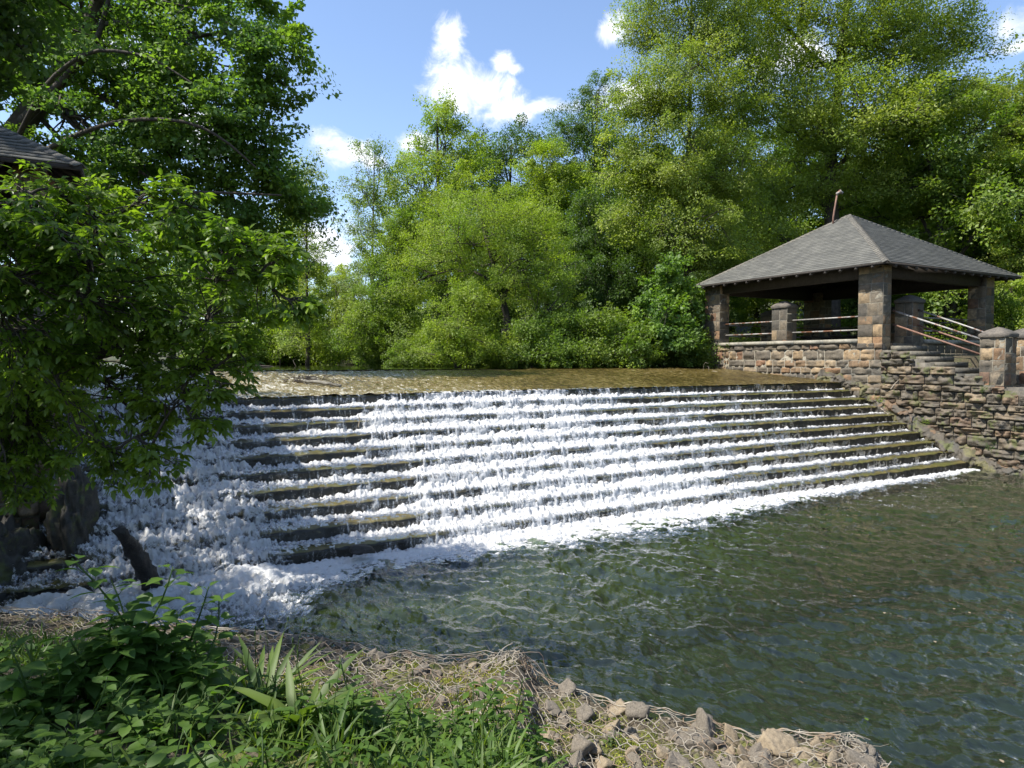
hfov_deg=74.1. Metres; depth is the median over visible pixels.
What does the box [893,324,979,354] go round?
handrail
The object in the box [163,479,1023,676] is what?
spillway bed
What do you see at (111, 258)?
wood tree
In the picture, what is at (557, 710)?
rock
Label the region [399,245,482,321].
wood tree
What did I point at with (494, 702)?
leafy plant
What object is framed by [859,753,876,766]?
rock
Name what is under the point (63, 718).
leafy plant
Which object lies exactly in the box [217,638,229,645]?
rock
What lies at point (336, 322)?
round tree
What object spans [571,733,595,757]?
rock
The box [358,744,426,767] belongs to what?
leafy plant
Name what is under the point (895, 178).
wood tree
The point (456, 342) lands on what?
leafy bush
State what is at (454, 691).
rock
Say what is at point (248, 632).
rock
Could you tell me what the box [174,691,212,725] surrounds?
leafy plant
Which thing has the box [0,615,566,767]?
grass
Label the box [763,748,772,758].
rock
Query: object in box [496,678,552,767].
leafy plant
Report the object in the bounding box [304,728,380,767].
leafy plant
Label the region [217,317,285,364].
shore bush
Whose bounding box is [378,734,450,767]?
leafy plant
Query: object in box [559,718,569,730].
rock
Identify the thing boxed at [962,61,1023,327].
tree
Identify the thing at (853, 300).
wood tree
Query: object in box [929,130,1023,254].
wood tree
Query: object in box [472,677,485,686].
rock
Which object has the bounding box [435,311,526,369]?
shore bush
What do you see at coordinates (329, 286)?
wood tree
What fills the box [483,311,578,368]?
shore bush
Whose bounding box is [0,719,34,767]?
leafy plant
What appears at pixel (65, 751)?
leafy plant
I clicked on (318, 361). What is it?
shore bush
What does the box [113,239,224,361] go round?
wood tree
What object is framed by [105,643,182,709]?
leafy plant
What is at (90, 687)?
leafy plant
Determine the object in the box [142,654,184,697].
leafy plant
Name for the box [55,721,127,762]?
leafy plant
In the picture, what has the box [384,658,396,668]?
rock
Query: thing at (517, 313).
wood tree
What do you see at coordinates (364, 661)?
rock
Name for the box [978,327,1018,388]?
gate pillar
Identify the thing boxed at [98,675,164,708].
leafy plant
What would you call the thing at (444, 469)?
spray
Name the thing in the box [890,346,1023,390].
stone stairs
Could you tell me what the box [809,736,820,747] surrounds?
rock
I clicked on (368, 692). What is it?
leafy plant
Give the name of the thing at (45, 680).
leafy plant
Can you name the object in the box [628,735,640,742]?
rock
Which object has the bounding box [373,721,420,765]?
leafy plant
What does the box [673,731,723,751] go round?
rock
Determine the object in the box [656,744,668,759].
rock
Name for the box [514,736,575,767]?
dock plant
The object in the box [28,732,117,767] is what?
leafy plant
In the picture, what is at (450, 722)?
leafy plant
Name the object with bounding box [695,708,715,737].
rock
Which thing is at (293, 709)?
leafy plant
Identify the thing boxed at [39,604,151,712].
leafy plant
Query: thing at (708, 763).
rock
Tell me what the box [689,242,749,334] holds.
wood tree
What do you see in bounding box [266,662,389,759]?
dock plant
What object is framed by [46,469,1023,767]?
pool water
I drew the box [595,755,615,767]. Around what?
rock
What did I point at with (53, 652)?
leafy plant
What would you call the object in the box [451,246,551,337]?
wood tree
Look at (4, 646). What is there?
leafy plant
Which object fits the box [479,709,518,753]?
leafy plant
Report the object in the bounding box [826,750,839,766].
rock
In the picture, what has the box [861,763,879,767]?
rock
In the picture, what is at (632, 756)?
rock
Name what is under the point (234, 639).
rock
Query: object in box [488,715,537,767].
dock plant
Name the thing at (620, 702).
rock
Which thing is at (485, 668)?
rock
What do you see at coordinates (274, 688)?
leafy plant
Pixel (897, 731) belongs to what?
river bed
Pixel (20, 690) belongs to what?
leafy plant
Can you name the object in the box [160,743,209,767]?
leafy plant
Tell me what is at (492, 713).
leafy plant
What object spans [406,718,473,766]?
leafy plant
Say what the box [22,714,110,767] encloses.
leafy plant
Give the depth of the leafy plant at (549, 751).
3.95 m
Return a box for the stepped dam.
[0,382,986,616]
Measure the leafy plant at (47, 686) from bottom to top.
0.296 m
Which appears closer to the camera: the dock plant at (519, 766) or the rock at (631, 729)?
the dock plant at (519, 766)
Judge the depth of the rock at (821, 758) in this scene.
4.32 m
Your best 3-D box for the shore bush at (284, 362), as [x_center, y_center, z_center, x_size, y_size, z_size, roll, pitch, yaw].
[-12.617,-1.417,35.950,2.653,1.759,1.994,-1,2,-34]
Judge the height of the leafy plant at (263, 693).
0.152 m
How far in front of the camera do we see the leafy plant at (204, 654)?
4.59 m
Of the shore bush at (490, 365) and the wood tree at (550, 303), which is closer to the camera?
the shore bush at (490, 365)
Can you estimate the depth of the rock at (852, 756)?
4.28 m
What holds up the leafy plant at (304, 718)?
on the bank
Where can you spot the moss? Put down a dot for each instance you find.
(546, 729)
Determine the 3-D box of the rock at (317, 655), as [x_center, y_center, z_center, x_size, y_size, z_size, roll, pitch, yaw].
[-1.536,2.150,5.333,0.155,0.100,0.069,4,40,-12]
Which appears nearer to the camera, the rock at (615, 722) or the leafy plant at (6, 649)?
the leafy plant at (6, 649)
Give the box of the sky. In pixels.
[0,0,1023,330]
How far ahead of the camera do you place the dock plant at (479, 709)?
3.60 m
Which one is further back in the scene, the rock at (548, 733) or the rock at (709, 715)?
the rock at (709, 715)
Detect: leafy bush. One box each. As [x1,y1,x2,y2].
[405,275,520,367]
[626,247,712,366]
[994,272,1023,330]
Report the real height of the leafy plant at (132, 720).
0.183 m
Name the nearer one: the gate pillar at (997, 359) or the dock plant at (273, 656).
the dock plant at (273, 656)
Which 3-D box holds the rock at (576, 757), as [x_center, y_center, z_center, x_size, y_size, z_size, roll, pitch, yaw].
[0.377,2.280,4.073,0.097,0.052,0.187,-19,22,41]
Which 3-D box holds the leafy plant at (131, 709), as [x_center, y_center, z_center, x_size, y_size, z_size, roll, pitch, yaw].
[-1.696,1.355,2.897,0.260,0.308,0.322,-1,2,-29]
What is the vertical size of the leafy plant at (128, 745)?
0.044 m
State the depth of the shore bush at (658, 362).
27.08 m
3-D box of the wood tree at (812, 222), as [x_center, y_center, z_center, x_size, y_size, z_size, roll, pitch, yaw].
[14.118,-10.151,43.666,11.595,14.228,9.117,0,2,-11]
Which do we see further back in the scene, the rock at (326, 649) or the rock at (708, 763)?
the rock at (326, 649)
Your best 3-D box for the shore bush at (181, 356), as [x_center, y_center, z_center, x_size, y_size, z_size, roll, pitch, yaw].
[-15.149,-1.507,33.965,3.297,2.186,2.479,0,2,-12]
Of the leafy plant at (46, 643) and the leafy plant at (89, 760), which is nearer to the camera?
the leafy plant at (89, 760)
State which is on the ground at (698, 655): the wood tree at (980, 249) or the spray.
the wood tree at (980, 249)
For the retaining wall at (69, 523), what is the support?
on the ground at (698, 655)
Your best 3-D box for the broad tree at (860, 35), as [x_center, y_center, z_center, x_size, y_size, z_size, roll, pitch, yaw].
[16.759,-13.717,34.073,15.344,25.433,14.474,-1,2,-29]
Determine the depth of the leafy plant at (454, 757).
2.51 m
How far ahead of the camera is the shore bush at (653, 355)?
25.34 m
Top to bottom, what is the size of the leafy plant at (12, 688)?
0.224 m
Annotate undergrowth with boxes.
[5,295,1007,366]
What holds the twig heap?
on the upper river water at (362, 382)
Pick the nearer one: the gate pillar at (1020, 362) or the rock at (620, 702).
the rock at (620, 702)
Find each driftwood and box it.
[242,349,295,366]
[299,379,341,386]
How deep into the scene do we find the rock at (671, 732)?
4.51 m
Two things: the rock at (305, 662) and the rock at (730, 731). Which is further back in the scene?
the rock at (305, 662)
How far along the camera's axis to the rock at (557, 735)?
4.36 m
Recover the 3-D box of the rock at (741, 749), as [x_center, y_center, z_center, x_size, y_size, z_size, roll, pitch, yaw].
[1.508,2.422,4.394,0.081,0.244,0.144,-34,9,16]
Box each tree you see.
[0,0,90,111]
[0,0,347,300]
[0,159,329,515]
[81,225,133,356]
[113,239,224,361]
[159,201,343,370]
[201,281,272,331]
[268,282,315,331]
[269,143,344,365]
[298,259,374,338]
[324,267,368,321]
[327,132,400,308]
[330,205,437,369]
[351,83,511,300]
[369,252,423,324]
[374,166,587,343]
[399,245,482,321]
[410,231,475,323]
[444,214,513,319]
[449,112,570,330]
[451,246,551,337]
[499,134,609,308]
[500,177,567,321]
[519,154,619,319]
[522,232,600,315]
[536,174,667,321]
[539,67,638,256]
[555,128,682,316]
[573,0,790,294]
[600,243,670,323]
[607,113,751,315]
[654,117,821,332]
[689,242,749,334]
[692,204,1009,340]
[700,0,1023,339]
[727,95,862,302]
[729,206,798,335]
[765,95,911,311]
[839,61,1023,339]
[841,222,893,334]
[847,103,968,306]
[874,100,1020,320]
[891,228,994,339]
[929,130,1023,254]
[959,224,1017,327]
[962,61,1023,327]
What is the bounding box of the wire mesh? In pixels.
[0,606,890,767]
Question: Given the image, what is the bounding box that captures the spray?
[4,387,969,600]
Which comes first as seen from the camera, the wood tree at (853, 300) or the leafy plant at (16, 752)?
the leafy plant at (16, 752)
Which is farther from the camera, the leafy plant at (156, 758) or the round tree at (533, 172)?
the round tree at (533, 172)
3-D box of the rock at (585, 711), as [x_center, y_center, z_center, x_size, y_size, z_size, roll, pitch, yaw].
[0.531,2.363,4.835,0.153,0.144,0.162,0,2,-6]
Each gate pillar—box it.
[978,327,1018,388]
[1014,328,1023,385]
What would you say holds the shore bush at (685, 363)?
on the ground at (698, 655)
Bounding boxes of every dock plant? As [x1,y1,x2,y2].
[207,616,335,708]
[210,619,391,738]
[211,631,301,713]
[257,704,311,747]
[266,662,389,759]
[313,667,411,743]
[375,663,470,734]
[429,722,545,767]
[436,673,512,744]
[438,682,537,761]
[450,736,526,767]
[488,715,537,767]
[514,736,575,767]
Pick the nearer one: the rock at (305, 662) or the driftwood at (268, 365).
the rock at (305, 662)
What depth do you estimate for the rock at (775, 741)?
4.41 m
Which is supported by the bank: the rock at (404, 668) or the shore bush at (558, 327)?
the rock at (404, 668)
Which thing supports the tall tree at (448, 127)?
on the ground at (698, 655)
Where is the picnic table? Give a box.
[796,327,857,339]
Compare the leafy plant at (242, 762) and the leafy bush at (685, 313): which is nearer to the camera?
the leafy plant at (242, 762)
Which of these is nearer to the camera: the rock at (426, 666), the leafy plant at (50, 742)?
the leafy plant at (50, 742)
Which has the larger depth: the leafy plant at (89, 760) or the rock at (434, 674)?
the rock at (434, 674)
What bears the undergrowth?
on the ground at (698, 655)
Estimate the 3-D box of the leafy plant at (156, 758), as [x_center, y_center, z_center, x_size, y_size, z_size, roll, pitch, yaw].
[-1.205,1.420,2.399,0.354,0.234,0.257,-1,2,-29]
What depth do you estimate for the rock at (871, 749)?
4.45 m
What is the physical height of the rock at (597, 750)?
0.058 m
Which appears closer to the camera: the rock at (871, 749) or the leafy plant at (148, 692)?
the leafy plant at (148, 692)
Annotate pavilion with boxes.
[0,125,98,422]
[694,190,1022,394]
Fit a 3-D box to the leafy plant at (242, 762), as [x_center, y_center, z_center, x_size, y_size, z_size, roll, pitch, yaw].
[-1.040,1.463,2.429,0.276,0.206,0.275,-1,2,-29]
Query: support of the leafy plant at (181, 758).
on the bank
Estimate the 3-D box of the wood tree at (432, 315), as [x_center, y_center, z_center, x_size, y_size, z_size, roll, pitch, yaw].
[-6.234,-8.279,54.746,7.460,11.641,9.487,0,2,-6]
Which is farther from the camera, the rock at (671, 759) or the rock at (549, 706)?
the rock at (549, 706)
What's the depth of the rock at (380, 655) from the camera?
5.44 m
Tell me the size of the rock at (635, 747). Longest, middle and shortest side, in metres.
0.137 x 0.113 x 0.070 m
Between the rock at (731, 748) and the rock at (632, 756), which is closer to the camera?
the rock at (632, 756)
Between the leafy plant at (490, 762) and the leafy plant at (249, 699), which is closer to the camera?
the leafy plant at (490, 762)
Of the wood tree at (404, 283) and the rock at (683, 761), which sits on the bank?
the rock at (683, 761)
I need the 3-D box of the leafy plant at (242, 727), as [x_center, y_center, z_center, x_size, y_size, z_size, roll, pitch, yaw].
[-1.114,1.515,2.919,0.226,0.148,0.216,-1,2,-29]
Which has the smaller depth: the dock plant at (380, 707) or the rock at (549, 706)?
the dock plant at (380, 707)
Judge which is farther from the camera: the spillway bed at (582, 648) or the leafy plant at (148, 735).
the spillway bed at (582, 648)
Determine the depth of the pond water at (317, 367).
24.85 m
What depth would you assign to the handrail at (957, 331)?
19.86 m
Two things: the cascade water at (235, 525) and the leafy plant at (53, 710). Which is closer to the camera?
the leafy plant at (53, 710)
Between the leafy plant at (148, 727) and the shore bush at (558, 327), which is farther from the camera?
the shore bush at (558, 327)
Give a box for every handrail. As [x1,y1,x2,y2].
[892,310,979,339]
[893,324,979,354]
[917,324,979,346]
[918,309,983,331]
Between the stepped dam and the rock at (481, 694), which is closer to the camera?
the rock at (481, 694)
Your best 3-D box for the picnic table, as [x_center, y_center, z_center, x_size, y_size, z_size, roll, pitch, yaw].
[12.108,-1.728,25.785,1.800,0.768,1.720,-1,2,-29]
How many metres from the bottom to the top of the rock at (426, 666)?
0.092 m
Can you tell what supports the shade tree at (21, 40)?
on the bank
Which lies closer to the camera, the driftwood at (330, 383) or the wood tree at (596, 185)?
the driftwood at (330, 383)
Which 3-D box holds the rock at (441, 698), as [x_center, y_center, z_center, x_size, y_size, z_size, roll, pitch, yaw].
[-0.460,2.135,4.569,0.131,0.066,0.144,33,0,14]
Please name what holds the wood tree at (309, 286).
on the ground at (698, 655)
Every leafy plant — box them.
[0,634,72,726]
[0,638,21,674]
[0,644,14,693]
[0,661,60,698]
[0,671,83,731]
[0,685,84,748]
[0,695,51,730]
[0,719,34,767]
[0,720,51,766]
[0,729,110,767]
[1,746,42,767]
[4,678,54,709]
[6,730,32,759]
[8,724,63,767]
[18,636,73,663]
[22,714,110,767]
[27,664,82,716]
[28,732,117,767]
[33,676,116,752]
[37,564,192,708]
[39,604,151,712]
[50,642,98,675]
[55,554,195,694]
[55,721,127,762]
[64,757,126,767]
[77,724,168,767]
[79,578,180,693]
[79,674,146,728]
[87,737,187,767]
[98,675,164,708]
[102,702,167,739]
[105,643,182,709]
[106,703,172,751]
[107,699,198,751]
[107,741,133,753]
[109,674,182,715]
[110,682,193,754]
[138,694,196,738]
[139,740,225,767]
[141,686,222,745]
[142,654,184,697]
[145,592,237,711]
[153,580,227,683]
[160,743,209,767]
[162,724,203,767]
[173,721,283,767]
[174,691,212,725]
[182,626,215,678]
[183,675,247,753]
[188,746,250,767]
[222,684,266,719]
[226,719,281,751]
[235,688,274,713]
[241,740,290,767]
[246,700,299,740]
[258,674,312,708]
[271,702,318,740]
[285,706,349,742]
[298,689,375,745]
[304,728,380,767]
[325,654,409,757]
[351,686,384,736]
[354,740,388,767]
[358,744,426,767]
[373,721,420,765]
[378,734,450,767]
[383,686,417,735]
[388,688,452,739]
[391,694,439,750]
[402,726,444,756]
[404,723,470,763]
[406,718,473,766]
[418,746,474,767]
[435,682,484,747]
[435,715,499,767]
[441,670,512,748]
[451,752,485,767]
[470,679,534,729]
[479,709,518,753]
[483,758,522,767]
[485,744,534,767]
[491,722,536,758]
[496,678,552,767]
[530,738,566,767]
[601,730,623,747]
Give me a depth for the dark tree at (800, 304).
36.86 m
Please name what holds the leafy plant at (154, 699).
on the bank
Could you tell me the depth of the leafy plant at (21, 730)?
2.74 m
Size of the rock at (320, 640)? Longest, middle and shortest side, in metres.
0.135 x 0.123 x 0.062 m
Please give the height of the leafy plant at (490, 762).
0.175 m
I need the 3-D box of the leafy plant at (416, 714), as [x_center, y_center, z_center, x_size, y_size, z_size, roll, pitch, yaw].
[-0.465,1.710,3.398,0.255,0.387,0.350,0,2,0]
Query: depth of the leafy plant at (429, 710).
3.54 m
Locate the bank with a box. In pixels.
[0,612,850,767]
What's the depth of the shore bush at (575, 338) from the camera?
26.38 m
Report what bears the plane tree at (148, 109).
on the ground at (698, 655)
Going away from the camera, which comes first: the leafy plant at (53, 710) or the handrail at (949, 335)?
the leafy plant at (53, 710)
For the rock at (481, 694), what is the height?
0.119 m
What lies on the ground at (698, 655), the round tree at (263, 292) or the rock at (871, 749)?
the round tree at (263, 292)
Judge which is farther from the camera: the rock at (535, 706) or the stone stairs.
the stone stairs
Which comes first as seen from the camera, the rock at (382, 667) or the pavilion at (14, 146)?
the rock at (382, 667)
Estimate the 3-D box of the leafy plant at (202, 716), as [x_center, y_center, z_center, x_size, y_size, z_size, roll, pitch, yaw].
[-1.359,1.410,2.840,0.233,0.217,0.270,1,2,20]
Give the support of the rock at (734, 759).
on the bank
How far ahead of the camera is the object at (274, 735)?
2.91 m
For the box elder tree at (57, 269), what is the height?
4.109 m
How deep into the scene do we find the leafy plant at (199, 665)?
3.31 m
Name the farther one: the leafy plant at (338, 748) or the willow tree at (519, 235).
the willow tree at (519, 235)
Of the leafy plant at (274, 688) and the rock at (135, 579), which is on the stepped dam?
the rock at (135, 579)
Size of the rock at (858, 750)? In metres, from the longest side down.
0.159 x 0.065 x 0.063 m
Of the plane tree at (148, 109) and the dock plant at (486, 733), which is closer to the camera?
the dock plant at (486, 733)
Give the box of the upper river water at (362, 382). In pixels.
[73,367,829,400]
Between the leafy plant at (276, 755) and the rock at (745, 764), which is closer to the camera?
the leafy plant at (276, 755)
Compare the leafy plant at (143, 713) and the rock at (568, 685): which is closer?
the leafy plant at (143, 713)
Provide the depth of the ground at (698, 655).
9.65 m
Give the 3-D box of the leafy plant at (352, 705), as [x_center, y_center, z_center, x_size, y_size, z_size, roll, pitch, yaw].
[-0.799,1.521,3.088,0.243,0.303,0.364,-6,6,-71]
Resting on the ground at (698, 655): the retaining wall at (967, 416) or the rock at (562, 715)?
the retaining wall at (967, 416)
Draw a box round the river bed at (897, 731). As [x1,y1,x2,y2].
[537,571,1023,767]
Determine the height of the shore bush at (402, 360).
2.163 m
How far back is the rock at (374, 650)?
5.49 m
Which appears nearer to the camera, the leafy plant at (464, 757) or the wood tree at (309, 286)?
the leafy plant at (464, 757)
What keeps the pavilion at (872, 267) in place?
on the ground at (698, 655)
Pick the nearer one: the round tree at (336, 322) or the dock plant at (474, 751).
the dock plant at (474, 751)
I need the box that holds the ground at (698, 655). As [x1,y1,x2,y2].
[100,301,1023,717]
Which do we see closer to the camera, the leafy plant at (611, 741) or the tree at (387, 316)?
the leafy plant at (611, 741)
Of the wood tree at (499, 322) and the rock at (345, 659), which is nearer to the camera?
the rock at (345, 659)
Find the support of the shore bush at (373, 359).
on the ground at (698, 655)
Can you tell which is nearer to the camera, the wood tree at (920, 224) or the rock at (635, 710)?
the rock at (635, 710)
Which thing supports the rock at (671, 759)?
on the bank
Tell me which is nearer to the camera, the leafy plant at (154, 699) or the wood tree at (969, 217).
the leafy plant at (154, 699)
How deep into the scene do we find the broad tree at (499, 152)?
44.90 m
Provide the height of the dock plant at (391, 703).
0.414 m
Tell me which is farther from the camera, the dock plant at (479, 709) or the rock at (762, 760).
the rock at (762, 760)
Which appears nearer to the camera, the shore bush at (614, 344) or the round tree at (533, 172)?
the shore bush at (614, 344)
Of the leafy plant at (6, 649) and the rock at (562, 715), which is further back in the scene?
the rock at (562, 715)
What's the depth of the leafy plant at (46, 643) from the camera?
3.98 m
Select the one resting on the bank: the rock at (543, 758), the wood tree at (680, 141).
the rock at (543, 758)
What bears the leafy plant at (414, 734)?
on the bank
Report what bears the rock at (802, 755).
on the bank
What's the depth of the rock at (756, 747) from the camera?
4.40 m
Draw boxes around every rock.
[121,572,139,582]
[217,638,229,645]
[228,635,242,643]
[231,648,242,657]
[243,630,253,635]
[256,634,267,640]
[261,643,275,649]
[286,634,298,644]
[302,658,313,665]
[309,652,325,659]
[316,636,324,647]
[321,648,335,655]
[336,657,348,664]
[349,544,375,554]
[353,646,361,650]
[358,658,370,665]
[366,648,377,658]
[373,679,382,687]
[374,664,390,671]
[375,651,386,661]
[376,683,388,691]
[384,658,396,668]
[398,665,408,673]
[401,649,414,657]
[410,663,429,675]
[427,669,441,676]
[435,694,448,706]
[445,686,459,695]
[468,661,476,668]
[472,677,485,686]
[472,689,485,700]
[481,663,488,674]
[525,700,537,713]
[535,756,552,763]
[543,730,555,742]
[545,700,558,711]
[548,704,560,716]
[552,746,561,754]
[554,733,563,742]
[557,711,567,723]
[558,678,578,697]
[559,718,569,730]
[569,750,582,767]
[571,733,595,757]
[576,702,595,721]
[589,742,601,754]
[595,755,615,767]
[602,730,620,737]
[603,719,618,731]
[606,698,625,717]
[620,726,637,737]
[625,701,649,720]
[625,745,639,754]
[625,752,642,767]
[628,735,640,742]
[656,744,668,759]
[664,750,678,767]
[667,728,679,741]
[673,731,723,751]
[673,750,693,767]
[690,714,714,726]
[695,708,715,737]
[701,758,719,767]
[720,759,736,767]
[724,723,738,745]
[724,744,734,755]
[727,754,737,762]
[736,760,754,767]
[737,743,747,760]
[747,742,763,757]
[748,750,772,765]
[757,728,798,757]
[761,763,770,767]
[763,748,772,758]
[790,747,815,759]
[798,762,810,767]
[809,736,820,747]
[814,752,826,760]
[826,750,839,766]
[845,749,874,767]
[853,744,865,753]
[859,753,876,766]
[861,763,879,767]
[862,741,875,755]
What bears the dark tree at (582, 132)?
on the ground at (698, 655)
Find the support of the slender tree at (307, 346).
on the ground at (698, 655)
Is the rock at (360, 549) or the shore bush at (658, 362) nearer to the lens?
the rock at (360, 549)
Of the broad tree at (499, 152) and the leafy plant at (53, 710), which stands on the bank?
the leafy plant at (53, 710)
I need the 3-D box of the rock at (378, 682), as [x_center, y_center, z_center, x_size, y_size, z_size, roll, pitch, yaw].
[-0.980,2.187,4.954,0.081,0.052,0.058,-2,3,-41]
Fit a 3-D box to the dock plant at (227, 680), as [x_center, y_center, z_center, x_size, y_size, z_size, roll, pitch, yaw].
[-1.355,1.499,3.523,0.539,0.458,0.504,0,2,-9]
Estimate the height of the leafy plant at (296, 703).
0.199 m
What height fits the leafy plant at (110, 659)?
0.593 m
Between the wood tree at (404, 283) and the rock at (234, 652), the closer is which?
the rock at (234, 652)
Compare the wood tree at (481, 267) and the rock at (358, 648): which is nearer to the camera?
the rock at (358, 648)
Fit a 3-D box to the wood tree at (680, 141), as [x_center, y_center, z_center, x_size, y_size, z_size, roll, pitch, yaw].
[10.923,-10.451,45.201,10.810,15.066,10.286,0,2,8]
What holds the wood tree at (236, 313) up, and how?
on the ground at (698, 655)
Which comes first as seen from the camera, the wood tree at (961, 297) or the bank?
the bank
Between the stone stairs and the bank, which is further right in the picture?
the stone stairs
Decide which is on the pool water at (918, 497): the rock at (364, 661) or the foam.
the foam
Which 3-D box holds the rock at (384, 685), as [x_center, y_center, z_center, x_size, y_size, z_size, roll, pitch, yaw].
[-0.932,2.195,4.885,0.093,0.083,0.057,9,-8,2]
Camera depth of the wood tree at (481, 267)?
56.23 m
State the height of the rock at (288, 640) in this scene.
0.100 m
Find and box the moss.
[244,651,726,767]
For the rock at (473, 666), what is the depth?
5.27 m
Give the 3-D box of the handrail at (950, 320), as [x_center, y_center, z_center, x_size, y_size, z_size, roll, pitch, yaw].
[13.623,-1.800,20.557,0.054,1.128,2.689,-1,2,-30]
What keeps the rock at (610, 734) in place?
on the bank
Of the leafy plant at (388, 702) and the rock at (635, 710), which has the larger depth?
the rock at (635, 710)
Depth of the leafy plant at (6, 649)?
3.21 m
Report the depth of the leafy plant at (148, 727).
2.76 m
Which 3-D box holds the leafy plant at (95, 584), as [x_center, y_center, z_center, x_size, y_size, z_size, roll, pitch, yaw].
[-1.850,1.208,3.311,0.625,0.828,0.415,-1,2,-29]
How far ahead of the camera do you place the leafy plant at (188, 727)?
2.46 m
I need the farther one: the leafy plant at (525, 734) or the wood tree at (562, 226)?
the wood tree at (562, 226)
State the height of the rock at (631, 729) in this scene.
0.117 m
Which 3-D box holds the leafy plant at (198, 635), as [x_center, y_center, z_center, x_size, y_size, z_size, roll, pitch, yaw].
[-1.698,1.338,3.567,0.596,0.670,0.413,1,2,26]
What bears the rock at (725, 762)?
on the bank
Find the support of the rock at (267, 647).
on the bank
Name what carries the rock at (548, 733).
on the bank
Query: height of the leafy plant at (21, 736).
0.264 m
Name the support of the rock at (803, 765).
on the bank
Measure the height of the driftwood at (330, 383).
0.195 m
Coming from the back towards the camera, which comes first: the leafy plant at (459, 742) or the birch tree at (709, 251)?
the birch tree at (709, 251)
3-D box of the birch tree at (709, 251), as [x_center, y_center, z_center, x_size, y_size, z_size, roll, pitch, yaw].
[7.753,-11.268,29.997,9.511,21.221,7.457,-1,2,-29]
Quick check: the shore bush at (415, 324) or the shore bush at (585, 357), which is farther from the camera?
the shore bush at (415, 324)
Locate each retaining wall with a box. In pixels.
[0,347,99,588]
[816,350,1023,484]
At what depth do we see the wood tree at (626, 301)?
35.30 m
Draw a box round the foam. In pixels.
[1,469,980,632]
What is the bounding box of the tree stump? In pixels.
[111,525,162,590]
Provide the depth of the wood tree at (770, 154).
43.93 m
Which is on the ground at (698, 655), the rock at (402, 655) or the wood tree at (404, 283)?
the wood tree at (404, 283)
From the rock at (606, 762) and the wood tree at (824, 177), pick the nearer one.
the rock at (606, 762)
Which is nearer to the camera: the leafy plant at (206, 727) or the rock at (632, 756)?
the leafy plant at (206, 727)
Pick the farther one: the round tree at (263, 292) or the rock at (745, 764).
the round tree at (263, 292)
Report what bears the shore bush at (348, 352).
on the ground at (698, 655)
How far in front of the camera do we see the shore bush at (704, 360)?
26.57 m
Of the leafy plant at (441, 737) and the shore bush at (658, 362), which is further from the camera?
the shore bush at (658, 362)
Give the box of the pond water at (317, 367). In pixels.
[96,363,659,370]
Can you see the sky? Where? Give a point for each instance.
(501, 59)
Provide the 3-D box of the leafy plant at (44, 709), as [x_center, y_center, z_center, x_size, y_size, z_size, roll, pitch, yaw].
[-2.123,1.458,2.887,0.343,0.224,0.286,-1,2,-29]
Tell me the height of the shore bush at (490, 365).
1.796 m
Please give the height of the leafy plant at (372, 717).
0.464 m
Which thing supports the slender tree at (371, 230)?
on the ground at (698, 655)
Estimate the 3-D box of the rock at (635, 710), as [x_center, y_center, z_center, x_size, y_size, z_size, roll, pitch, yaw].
[0.900,2.363,4.852,0.171,0.160,0.108,1,2,18]
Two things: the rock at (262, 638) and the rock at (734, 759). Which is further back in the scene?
the rock at (262, 638)
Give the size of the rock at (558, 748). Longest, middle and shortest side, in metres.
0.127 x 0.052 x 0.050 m
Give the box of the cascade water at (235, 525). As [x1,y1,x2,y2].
[0,383,987,615]
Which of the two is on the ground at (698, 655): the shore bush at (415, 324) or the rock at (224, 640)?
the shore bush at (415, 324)
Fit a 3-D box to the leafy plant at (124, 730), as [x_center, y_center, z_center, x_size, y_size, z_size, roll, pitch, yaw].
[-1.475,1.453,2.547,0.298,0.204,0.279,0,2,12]
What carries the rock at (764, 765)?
on the bank
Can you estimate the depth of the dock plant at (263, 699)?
3.18 m
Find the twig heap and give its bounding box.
[279,369,340,384]
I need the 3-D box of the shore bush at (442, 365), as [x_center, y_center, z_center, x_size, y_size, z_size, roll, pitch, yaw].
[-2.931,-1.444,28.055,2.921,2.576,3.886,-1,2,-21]
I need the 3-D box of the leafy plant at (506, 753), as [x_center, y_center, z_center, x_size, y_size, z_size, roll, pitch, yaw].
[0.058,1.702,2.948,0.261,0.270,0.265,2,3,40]
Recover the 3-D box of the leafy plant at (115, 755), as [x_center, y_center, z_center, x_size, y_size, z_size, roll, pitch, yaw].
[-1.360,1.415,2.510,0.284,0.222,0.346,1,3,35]
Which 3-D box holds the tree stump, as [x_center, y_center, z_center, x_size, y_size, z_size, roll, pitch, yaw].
[-4.555,2.365,8.389,0.292,1.467,1.140,0,2,5]
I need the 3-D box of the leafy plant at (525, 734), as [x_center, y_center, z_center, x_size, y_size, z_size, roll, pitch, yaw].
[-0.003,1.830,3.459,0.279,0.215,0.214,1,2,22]
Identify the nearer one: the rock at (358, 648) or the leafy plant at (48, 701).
the leafy plant at (48, 701)
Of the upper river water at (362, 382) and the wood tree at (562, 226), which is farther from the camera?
the wood tree at (562, 226)
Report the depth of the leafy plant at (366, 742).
2.57 m
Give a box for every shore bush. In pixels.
[177,337,239,365]
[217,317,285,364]
[258,343,300,364]
[285,321,340,364]
[335,320,383,359]
[351,324,409,369]
[368,310,436,350]
[380,327,452,369]
[405,318,475,366]
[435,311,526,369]
[480,333,521,368]
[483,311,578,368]
[502,302,617,366]
[531,321,608,366]
[544,301,661,367]
[582,307,674,368]
[589,317,651,366]
[647,349,671,366]
[655,333,709,366]
[658,327,731,367]

